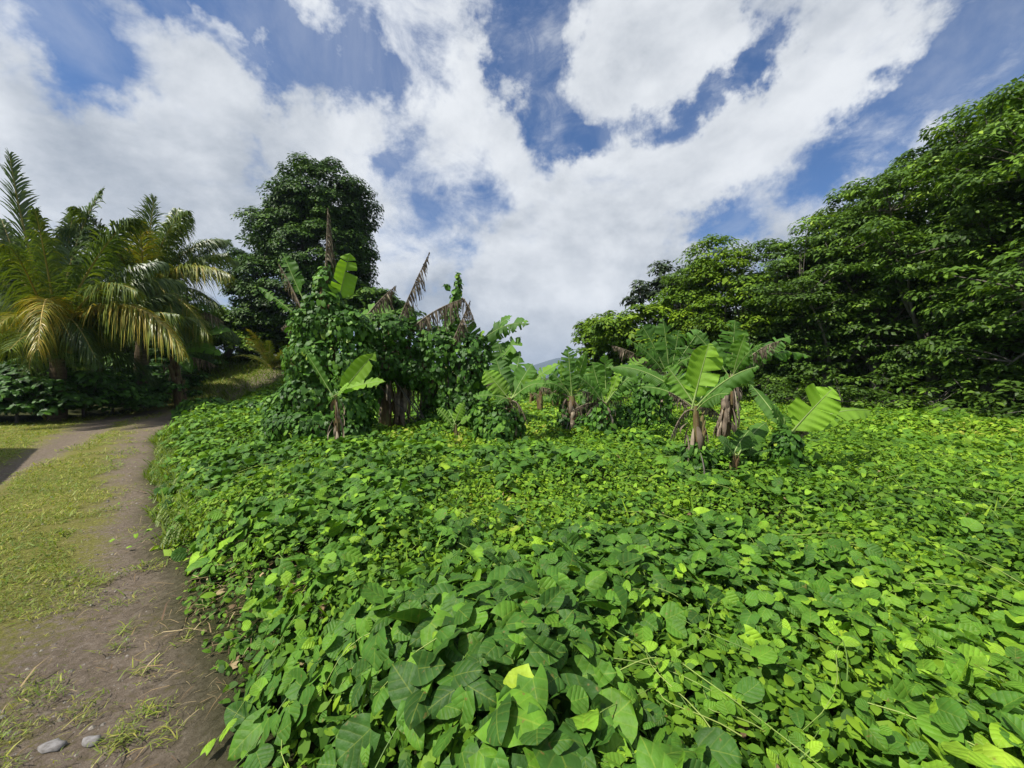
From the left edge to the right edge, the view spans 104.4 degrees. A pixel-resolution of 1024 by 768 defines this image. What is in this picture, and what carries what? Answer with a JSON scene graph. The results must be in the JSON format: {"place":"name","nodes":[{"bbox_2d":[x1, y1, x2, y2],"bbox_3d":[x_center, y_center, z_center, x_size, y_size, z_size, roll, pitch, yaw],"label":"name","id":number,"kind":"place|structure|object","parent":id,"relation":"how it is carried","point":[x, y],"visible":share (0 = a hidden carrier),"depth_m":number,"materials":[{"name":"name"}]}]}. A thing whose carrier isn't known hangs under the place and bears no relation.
{"place":"outdoors","nodes":[
{"label":"outdoors","id":0,"kind":"place"},
{"bbox_2d":[0,355,1023,767],"bbox_3d":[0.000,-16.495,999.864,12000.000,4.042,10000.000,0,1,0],"label":"ground","id":1,"kind":"structure","parent":0,"point":[204,725],"depth_m":2.63,"materials":[{"name":"soil"}]},
{"bbox_2d":[0,272,43,373],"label":"broadleaf tree","id":2,"kind":"object","parent":1,"relation":"on","point":[13,355],"visible":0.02,"depth_m":21.33,"materials":[{"name":"green plant"}]},
{"bbox_2d":[0,363,61,414],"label":"shrub","id":3,"kind":"object","parent":1,"relation":"on","point":[5,375],"visible":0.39,"depth_m":13.51,"materials":[{"name":"green plant"}]},
{"bbox_2d":[0,378,82,422],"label":"shrub","id":4,"kind":"object","parent":1,"relation":"on","point":[24,401],"visible":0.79,"depth_m":13.50,"materials":[{"name":"green plant"}]},
{"bbox_2d":[37,738,67,753],"bbox_3d":[-2.021,1.587,1.742,0.098,0.016,0.064,0,1,16],"label":"stone","id":5,"kind":"object","parent":1,"relation":"on","point":[56,744],"visible":1,"depth_m":1.73,"materials":[{"name":"grey stone"}]},
{"bbox_2d":[0,352,120,412],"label":"shrub","id":6,"kind":"object","parent":1,"relation":"on","point":[49,384],"visible":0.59,"depth_m":14.29,"materials":[{"name":"green plant"}]},
{"bbox_2d":[0,294,133,373],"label":"broadleaf tree","id":7,"kind":"object","parent":1,"relation":"on","point":[45,366],"visible":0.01,"depth_m":21.43,"materials":[{"name":"green plant"}]},
{"bbox_2d":[0,457,168,767],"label":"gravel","id":8,"kind":"structure","parent":1,"relation":"on","point":[61,719],"depth_m":2.32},
{"bbox_2d":[23,367,153,417],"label":"shrub","id":9,"kind":"object","parent":1,"relation":"on","point":[137,400],"visible":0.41,"depth_m":15.55,"materials":[{"name":"green plant"}]},
{"bbox_2d":[81,735,100,746],"bbox_3d":[-1.878,1.586,1.767,0.082,0.016,0.052,0,1,0],"label":"stone","id":10,"kind":"object","parent":1,"relation":"on","point":[87,740],"visible":0.95,"depth_m":1.76,"materials":[{"name":"grey stone"}]},
{"bbox_2d":[3,261,183,372],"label":"broadleaf tree","id":11,"kind":"object","parent":1,"relation":"on","point":[105,344],"depth_m":23.46,"materials":[{"name":"green plant"}]},
{"bbox_2d":[0,148,210,420],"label":"coconut palm","id":12,"kind":"object","parent":1,"relation":"on","point":[58,308],"visible":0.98,"depth_m":14.06,"materials":[{"name":"green plant"}]},
{"bbox_2d":[4,193,241,405],"bbox_3d":[-17.584,-4.125,19.359,7.930,10.758,8.944,0,1,-25],"label":"coconut palm","id":13,"kind":"object","parent":1,"relation":"on","point":[163,246],"visible":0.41,"depth_m":18.75,"materials":[{"name":"green plant"}]},
{"bbox_2d":[77,382,172,413],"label":"shrub","id":14,"kind":"object","parent":1,"relation":"on","point":[155,401],"visible":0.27,"depth_m":17.11,"materials":[{"name":"green plant"}]},
{"bbox_2d":[0,371,256,767],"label":"track grass","id":15,"kind":"structure","parent":1,"relation":"on","point":[64,584],"depth_m":3.65,"materials":[{"name":"green plant"}]},
{"bbox_2d":[103,365,205,407],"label":"shrub","id":16,"kind":"object","parent":1,"relation":"on","point":[166,385],"visible":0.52,"depth_m":18.43,"materials":[{"name":"green plant"}]},
{"bbox_2d":[84,295,233,370],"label":"broadleaf tree","id":17,"kind":"object","parent":1,"relation":"on","point":[158,352],"visible":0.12,"depth_m":23.11,"materials":[{"name":"green plant"}]},
{"bbox_2d":[0,468,330,767],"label":"straw litter","id":18,"kind":"object","parent":1,"relation":"on","point":[162,632],"visible":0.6,"depth_m":2.46,"materials":[{"name":"plant"}]},
{"bbox_2d":[127,357,219,393],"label":"shrub","id":19,"kind":"object","parent":1,"relation":"on","point":[194,378],"visible":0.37,"depth_m":21.48,"materials":[{"name":"green plant"}]},
{"bbox_2d":[150,302,229,407],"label":"banana plant","id":20,"kind":"object","parent":1,"relation":"on","point":[175,375],"visible":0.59,"depth_m":18.86,"materials":[{"name":"green plant"}]},
{"bbox_2d":[153,343,228,372],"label":"shrub","id":21,"kind":"object","parent":1,"relation":"on","point":[215,362],"visible":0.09,"depth_m":24.68,"materials":[{"name":"green plant"}]},
{"bbox_2d":[171,396,226,419],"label":"vine bush","id":22,"kind":"object","parent":1,"relation":"on","point":[188,405],"visible":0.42,"depth_m":15.19,"materials":[{"name":"green plant"}]},
{"bbox_2d":[209,305,295,356],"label":"umbrella tree","id":23,"kind":"object","parent":1,"relation":"on","point":[279,343],"visible":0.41,"depth_m":28.86,"materials":[{"name":"green plant"}]},
{"bbox_2d":[224,392,294,411],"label":"vine bush","id":24,"kind":"object","parent":1,"relation":"on","point":[259,403],"visible":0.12,"depth_m":13.13,"materials":[{"name":"green plant"}]},
{"bbox_2d":[231,329,291,367],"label":"fern bush","id":25,"kind":"object","parent":1,"relation":"on","point":[274,361],"visible":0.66,"depth_m":26.36,"materials":[{"name":"green plant"}]},
{"bbox_2d":[235,340,315,355],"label":"umbrella tree","id":26,"kind":"object","parent":1,"relation":"on","point":[265,350],"visible":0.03,"depth_m":32.18,"materials":[{"name":"green plant"}]},
{"bbox_2d":[98,349,480,548],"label":"verge grass","id":27,"kind":"structure","parent":1,"relation":"on","point":[152,467],"depth_m":7.13,"materials":[{"name":"green plant"}]},
{"bbox_2d":[218,151,384,360],"bbox_3d":[-15.531,-9.115,29.810,11.770,15.190,8.395,0,1,0],"label":"evergreen tree","id":28,"kind":"object","parent":1,"relation":"on","point":[295,211],"visible":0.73,"depth_m":27.86,"materials":[{"name":"green plant"}]},
{"bbox_2d":[258,207,356,432],"bbox_3d":[-4.100,-1.037,7.959,2.019,4.996,0.456,0,1,0],"label":"banana plant","id":29,"kind":"object","parent":1,"relation":"on","point":[346,281],"visible":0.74,"depth_m":7.96,"materials":[{"name":"green plant"}]},
{"bbox_2d":[258,263,380,443],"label":"climbing vine","id":30,"kind":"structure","parent":1,"relation":"on","point":[273,424],"depth_m":7.66,"materials":[{"name":"green plant"}]},
{"bbox_2d":[304,349,385,443],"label":"banana plant","id":31,"kind":"object","parent":1,"relation":"on","point":[357,371],"visible":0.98,"depth_m":6.58,"materials":[{"name":"green plant"}]},
{"bbox_2d":[338,284,426,358],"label":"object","id":32,"kind":"object","parent":1,"relation":"on","point":[361,301],"visible":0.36,"depth_m":24.85,"materials":[{"name":"green plant"}]},
{"bbox_2d":[360,252,429,426],"bbox_3d":[-2.826,-0.819,9.487,1.790,4.581,0.673,0,1,9],"label":"banana plant","id":33,"kind":"object","parent":1,"relation":"on","point":[387,406],"visible":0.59,"depth_m":9.38,"materials":[{"name":"brown plant"}]},
{"bbox_2d":[356,312,494,437],"bbox_3d":[-2.061,-0.121,9.658,3.259,3.084,1.791,0,1,-7],"label":"vine thicket","id":34,"kind":"object","parent":1,"relation":"on","point":[420,351],"visible":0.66,"depth_m":9.10,"materials":[{"name":"green plant"}]},
{"bbox_2d":[416,362,446,434],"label":"banana plant","id":35,"kind":"object","parent":1,"relation":"on","point":[418,403],"visible":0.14,"depth_m":9.84,"materials":[{"name":"brown plant"}]},
{"bbox_2d":[392,297,474,439],"bbox_3d":[-1.974,-0.245,9.304,2.322,3.439,0.567,0,1,25],"label":"banana plant","id":36,"kind":"object","parent":1,"relation":"on","point":[402,401],"visible":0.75,"depth_m":9.14,"materials":[{"name":"brown plant"}]},
{"bbox_2d":[434,272,465,431],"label":"vine spire","id":37,"kind":"structure","parent":1,"relation":"on","point":[457,291],"depth_m":9.48,"materials":[{"name":"green plant"}]},
{"bbox_2d":[436,402,470,443],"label":"banana plant","id":38,"kind":"object","parent":1,"relation":"on","point":[453,416],"visible":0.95,"depth_m":7.80,"materials":[{"name":"green plant"}]},
{"bbox_2d":[456,315,528,431],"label":"banana plant","id":39,"kind":"object","parent":1,"relation":"on","point":[503,349],"visible":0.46,"depth_m":9.63,"materials":[{"name":"green plant"}]},
{"bbox_2d":[467,399,526,443],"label":"climbing vine","id":40,"kind":"object","parent":1,"relation":"on","point":[492,423],"visible":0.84,"depth_m":7.58,"materials":[{"name":"green plant"}]},
{"bbox_2d":[473,355,558,439],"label":"banana plant","id":41,"kind":"object","parent":1,"relation":"on","point":[519,381],"visible":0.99,"depth_m":7.78,"materials":[{"name":"green plant"}]},
{"bbox_2d":[522,390,538,408],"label":"banana plant","id":42,"kind":"object","parent":1,"relation":"on","point":[531,398],"visible":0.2,"depth_m":16.94,"materials":[{"name":"green plant"}]},
{"bbox_2d":[531,379,556,409],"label":"banana plant","id":43,"kind":"object","parent":1,"relation":"on","point":[539,400],"visible":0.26,"depth_m":14.93,"materials":[{"name":"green plant"}]},
{"bbox_2d":[536,346,587,441],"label":"banana plant","id":44,"kind":"object","parent":1,"relation":"on","point":[568,380],"visible":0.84,"depth_m":8.77,"materials":[{"name":"green plant"}]},
{"bbox_2d":[554,387,596,433],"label":"climbing vine","id":45,"kind":"object","parent":44,"relation":"attached to","point":[564,420],"visible":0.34,"depth_m":8.65,"materials":[{"name":"green plant"}]},
{"bbox_2d":[108,359,1023,767],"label":"vine ground cover","id":46,"kind":"object","parent":1,"relation":"on","point":[460,643],"visible":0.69,"depth_m":2.21,"materials":[{"name":"green plant"}]},
{"bbox_2d":[564,313,631,376],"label":"dome tree","id":47,"kind":"object","parent":1,"relation":"on","point":[595,352],"visible":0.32,"depth_m":25.98,"materials":[{"name":"green plant"}]},
{"bbox_2d":[571,353,647,429],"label":"banana plant","id":48,"kind":"object","parent":1,"relation":"on","point":[597,379],"visible":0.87,"depth_m":7.77,"materials":[{"name":"green plant"}]},
{"bbox_2d":[579,399,618,449],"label":"climbing vine","id":49,"kind":"object","parent":48,"relation":"attached to","point":[594,414],"visible":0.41,"depth_m":7.65,"materials":[{"name":"green plant"}]},
{"bbox_2d":[610,402,636,438],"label":"climbing vine","id":50,"kind":"object","parent":1,"relation":"on","point":[626,422],"visible":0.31,"depth_m":8.16,"materials":[{"name":"green plant"}]},
{"bbox_2d":[628,368,675,436],"bbox_3d":[3.325,0.512,9.399,1.141,1.764,0.925,0,1,0],"label":"vine covered stump","id":51,"kind":"object","parent":1,"relation":"on","point":[646,412],"visible":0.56,"depth_m":9.12,"materials":[{"name":"green plant"}]},
{"bbox_2d":[611,319,701,421],"bbox_3d":[3.665,-0.129,10.046,2.306,3.034,1.087,0,1,7],"label":"banana plant","id":52,"kind":"object","parent":1,"relation":"on","point":[667,355],"visible":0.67,"depth_m":9.98,"materials":[{"name":"green plant"}]},
{"bbox_2d":[579,286,734,372],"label":"dome tree","id":53,"kind":"object","parent":1,"relation":"on","point":[621,328],"visible":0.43,"depth_m":22.99,"materials":[{"name":"green plant"}]},
{"bbox_2d":[619,259,702,382],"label":"sparse tree","id":54,"kind":"object","parent":1,"relation":"on","point":[644,292],"visible":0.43,"depth_m":30.43,"materials":[{"name":"green plant"}]},
{"bbox_2d":[605,343,759,498],"bbox_3d":[2.010,0.499,4.912,1.494,2.016,1.006,0,1,0],"label":"banana plant","id":55,"kind":"object","parent":1,"relation":"on","point":[696,380],"visible":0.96,"depth_m":4.86,"materials":[{"name":"green plant"}]},
{"bbox_2d":[671,441,725,503],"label":"climbing vine","id":56,"kind":"object","parent":55,"relation":"attached to","point":[707,458],"visible":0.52,"depth_m":4.75,"materials":[{"name":"green plant"}]},
{"bbox_2d":[660,256,750,381],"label":"forest tree","id":57,"kind":"object","parent":1,"relation":"on","point":[677,278],"visible":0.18,"depth_m":22.07,"materials":[{"name":"green plant"}]},
{"bbox_2d":[688,372,762,400],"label":"shrub","id":58,"kind":"object","parent":1,"relation":"on","point":[747,393],"visible":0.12,"depth_m":19.28,"materials":[{"name":"green plant"}]},
{"bbox_2d":[712,421,768,496],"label":"banana plant","id":59,"kind":"object","parent":1,"relation":"on","point":[751,436],"visible":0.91,"depth_m":4.76,"materials":[{"name":"green plant"}]},
{"bbox_2d":[668,233,813,395],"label":"forest tree","id":60,"kind":"object","parent":1,"relation":"on","point":[704,262],"visible":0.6,"depth_m":20.42,"materials":[{"name":"green plant"}]},
{"bbox_2d":[693,320,810,446],"bbox_3d":[4.948,0.071,8.193,2.094,2.729,1.334,-1,1,-33],"label":"banana plant","id":61,"kind":"object","parent":1,"relation":"on","point":[742,356],"visible":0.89,"depth_m":7.92,"materials":[{"name":"green plant"}]},
{"bbox_2d":[746,438,771,469],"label":"banana plant","id":62,"kind":"object","parent":1,"relation":"on","point":[759,448],"visible":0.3,"depth_m":5.12,"materials":[{"name":"green plant"}]},
{"bbox_2d":[732,269,793,392],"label":"forest tree","id":63,"kind":"object","parent":1,"relation":"on","point":[750,309],"visible":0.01,"depth_m":26.42,"materials":[{"name":"green plant"}]},
{"bbox_2d":[720,374,806,403],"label":"shrub","id":64,"kind":"object","parent":1,"relation":"on","point":[767,393],"visible":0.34,"depth_m":18.36,"materials":[{"name":"green plant"}]},
{"bbox_2d":[716,234,865,399],"bbox_3d":[14.006,-3.165,20.206,6.099,9.134,5.856,-1,1,-38],"label":"forest tree","id":65,"kind":"object","parent":1,"relation":"on","point":[775,250],"visible":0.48,"depth_m":19.23,"materials":[{"name":"green plant"}]},
{"bbox_2d":[761,373,838,404],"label":"shrub","id":66,"kind":"object","parent":1,"relation":"on","point":[786,395],"visible":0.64,"depth_m":16.75,"materials":[{"name":"green plant"}]},
{"bbox_2d":[749,383,870,470],"bbox_3d":[3.899,0.743,4.962,1.595,1.514,0.754,0,1,7],"label":"banana plant","id":67,"kind":"object","parent":1,"relation":"on","point":[804,417],"visible":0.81,"depth_m":4.81,"materials":[{"name":"green plant"}]},
{"bbox_2d":[760,424,806,503],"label":"climbing vine","id":68,"kind":"object","parent":67,"relation":"attached to","point":[780,445],"visible":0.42,"depth_m":4.73,"materials":[{"name":"green plant"}]},
{"bbox_2d":[760,368,896,393],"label":"understory tree","id":69,"kind":"object","parent":1,"relation":"on","point":[833,388],"depth_m":23.85,"materials":[{"name":"green plant"}]},
{"bbox_2d":[742,211,920,389],"bbox_3d":[14.258,-3.316,18.609,6.260,9.455,7.028,1,1,29],"label":"forest tree","id":70,"kind":"object","parent":1,"relation":"on","point":[824,366],"visible":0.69,"depth_m":17.56,"materials":[{"name":"green plant"}]},
{"bbox_2d":[788,384,875,406],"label":"shrub","id":71,"kind":"object","parent":1,"relation":"on","point":[800,389],"visible":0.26,"depth_m":16.03,"materials":[{"name":"green plant"}]},
{"bbox_2d":[795,330,922,394],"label":"understory tree","id":72,"kind":"object","parent":1,"relation":"on","point":[846,382],"visible":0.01,"depth_m":22.73,"materials":[{"name":"green plant"}]},
{"bbox_2d":[821,367,917,408],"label":"shrub","id":73,"kind":"object","parent":1,"relation":"on","point":[859,394],"visible":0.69,"depth_m":14.88,"materials":[{"name":"green plant"}]},
{"bbox_2d":[804,185,949,394],"bbox_3d":[21.592,-5.048,23.173,8.194,12.747,7.909,-1,1,-42],"label":"forest tree","id":74,"kind":"object","parent":1,"relation":"on","point":[838,200],"visible":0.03,"depth_m":23.48,"materials":[{"name":"green plant"}]},
{"bbox_2d":[796,164,968,401],"bbox_3d":[16.565,-3.873,17.618,6.505,10.628,6.033,-1,1,-29],"label":"forest tree","id":75,"kind":"object","parent":1,"relation":"on","point":[901,212],"visible":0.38,"depth_m":17.11,"materials":[{"name":"green plant"}]},
{"bbox_2d":[840,326,946,395],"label":"understory tree","id":76,"kind":"object","parent":1,"relation":"on","point":[868,384],"depth_m":21.05,"materials":[{"name":"green plant"}]},
{"bbox_2d":[847,386,954,408],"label":"shrub","id":77,"kind":"object","parent":1,"relation":"on","point":[891,399],"visible":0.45,"depth_m":14.36,"materials":[{"name":"green plant"}]},
{"bbox_2d":[853,135,985,394],"bbox_3d":[22.349,-5.647,20.709,8.226,14.050,7.757,0,1,0],"label":"forest tree","id":78,"kind":"object","parent":1,"relation":"on","point":[903,161],"visible":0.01,"depth_m":21.32,"materials":[{"name":"green plant"}]},
{"bbox_2d":[824,91,1023,404],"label":"forest tree","id":79,"kind":"object","parent":1,"relation":"on","point":[893,243],"visible":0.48,"depth_m":14.91,"materials":[{"name":"green plant"}]},
{"bbox_2d":[876,369,986,408],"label":"shrub","id":80,"kind":"object","parent":1,"relation":"on","point":[935,387],"visible":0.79,"depth_m":13.63,"materials":[{"name":"green plant"}]},
{"bbox_2d":[884,349,1000,395],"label":"understory tree","id":81,"kind":"object","parent":1,"relation":"on","point":[917,382],"visible":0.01,"depth_m":19.57,"materials":[{"name":"green plant"}]},
{"bbox_2d":[889,90,1023,396],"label":"forest tree","id":82,"kind":"object","parent":1,"relation":"on","point":[947,226],"visible":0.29,"depth_m":13.94,"materials":[{"name":"green plant"}]},
{"bbox_2d":[892,74,1023,375],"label":"forest tree","id":83,"kind":"object","parent":1,"relation":"on","point":[1014,173],"visible":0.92,"depth_m":12.26,"materials":[{"name":"green plant"}]},
{"bbox_2d":[924,392,1023,413],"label":"shrub","id":84,"kind":"object","parent":1,"relation":"on","point":[962,402],"visible":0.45,"depth_m":12.58,"materials":[{"name":"green plant"}]},
{"bbox_2d":[940,81,1021,398],"bbox_3d":[23.458,-5.887,17.661,7.577,14.612,7.774,0,1,0],"label":"forest tree","id":85,"kind":"object","parent":1,"relation":"on","point":[959,184],"depth_m":18.07,"materials":[{"name":"green plant"}]},
{"bbox_2d":[941,129,1023,400],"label":"forest tree","id":86,"kind":"object","parent":1,"relation":"on","point":[1017,373],"visible":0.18,"depth_m":13.07,"materials":[{"name":"green plant"}]},
{"bbox_2d":[941,352,1023,398],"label":"understory tree","id":87,"kind":"object","parent":1,"relation":"on","point":[975,390],"visible":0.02,"depth_m":17.22,"materials":[{"name":"green plant"}]},
{"bbox_2d":[950,375,1023,415],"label":"shrub","id":88,"kind":"object","parent":1,"relation":"on","point":[1007,387],"visible":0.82,"depth_m":12.02,"materials":[{"name":"green plant"}]},
{"bbox_2d":[970,393,1023,418],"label":"shrub","id":89,"kind":"object","parent":1,"relation":"on","point":[1016,409],"visible":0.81,"depth_m":11.14,"materials":[{"name":"green plant"}]},
{"bbox_2d":[0,0,1023,366],"label":"sky","id":90,"kind":"structure","parent":0,"point":[544,154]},
{"bbox_2d":[511,357,677,377],"bbox_3d":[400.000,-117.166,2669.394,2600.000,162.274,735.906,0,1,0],"label":"mountain","id":91,"kind":"structure","parent":0,"point":[545,363],"depth_m":2747.24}
]}

